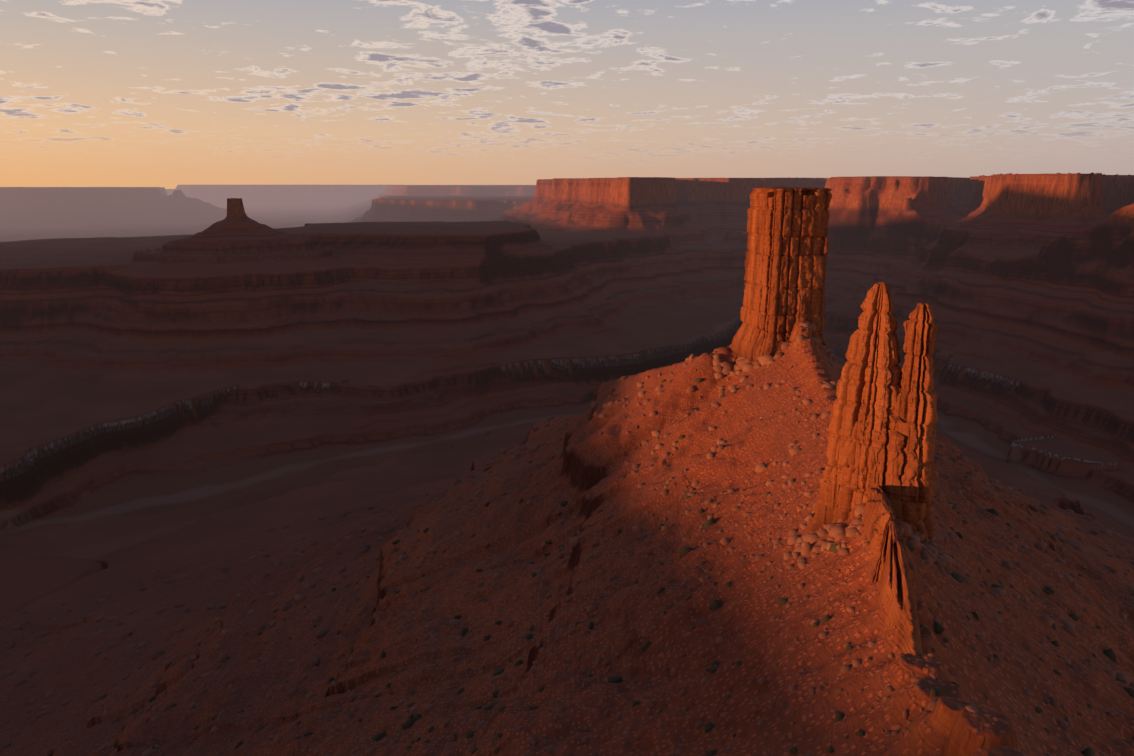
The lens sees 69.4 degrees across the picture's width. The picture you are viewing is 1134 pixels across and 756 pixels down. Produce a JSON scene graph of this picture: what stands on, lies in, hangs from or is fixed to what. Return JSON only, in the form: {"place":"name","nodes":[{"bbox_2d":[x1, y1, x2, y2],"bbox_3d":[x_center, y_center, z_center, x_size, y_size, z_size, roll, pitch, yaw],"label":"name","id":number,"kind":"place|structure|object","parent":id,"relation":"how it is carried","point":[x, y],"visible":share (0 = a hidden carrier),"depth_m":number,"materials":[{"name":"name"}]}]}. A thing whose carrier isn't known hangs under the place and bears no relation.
{"place":"outdoors","nodes":[
{"label":"outdoors","id":0,"kind":"place"},
{"bbox_2d":[0,173,1133,755],"bbox_3d":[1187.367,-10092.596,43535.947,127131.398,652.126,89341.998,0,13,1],"label":"terrain","id":1,"kind":"structure","parent":0,"point":[194,379],"depth_m":1405.32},
{"bbox_2d":[0,327,1133,755],"bbox_3d":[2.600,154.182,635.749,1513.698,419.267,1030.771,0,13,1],"label":"boulders","id":2,"kind":"object","parent":1,"relation":"on","point":[1068,627],"visible":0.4,"depth_m":435.63,"materials":[{"name":"red stone"}]},
{"bbox_2d":[149,361,1133,755],"bbox_3d":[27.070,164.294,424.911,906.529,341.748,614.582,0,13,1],"label":"bushes","id":3,"kind":"object","parent":1,"relation":"on","point":[939,627],"visible":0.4,"depth_m":320.30,"materials":[{"name":"plant"}]},
{"bbox_2d":[731,187,831,364],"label":"butte","id":4,"kind":"object","parent":1,"relation":"on","point":[786,259],"visible":0.9,"depth_m":549.56,"materials":[{"name":"orange stone"}]},
{"bbox_2d":[686,321,971,584],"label":"talus blocks","id":5,"kind":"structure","parent":1,"relation":"on","point":[931,555],"depth_m":277.35,"materials":[{"name":"orange stone"}]},
{"bbox_2d":[806,413,934,540],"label":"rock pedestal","id":6,"kind":"object","parent":1,"relation":"on","point":[888,459],"visible":0.58,"depth_m":269.57,"materials":[{"name":"orange stone"}]},
{"bbox_2d":[823,282,900,489],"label":"spire","id":7,"kind":"structure","parent":6,"relation":"on","point":[869,380],"depth_m":268.36,"materials":[{"name":"orange stone"}]},
{"bbox_2d":[883,303,937,503],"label":"spire","id":8,"kind":"structure","parent":6,"relation":"on","point":[917,397],"depth_m":260.85,"materials":[{"name":"orange stone"}]},
{"bbox_2d":[861,486,923,656],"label":"rib","id":9,"kind":"object","parent":1,"relation":"on","point":[892,574],"visible":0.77,"depth_m":214.64,"materials":[{"name":"orange stone"}]},
{"bbox_2d":[0,0,1133,188],"label":"sky","id":10,"kind":"structure","parent":0,"point":[168,94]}
]}

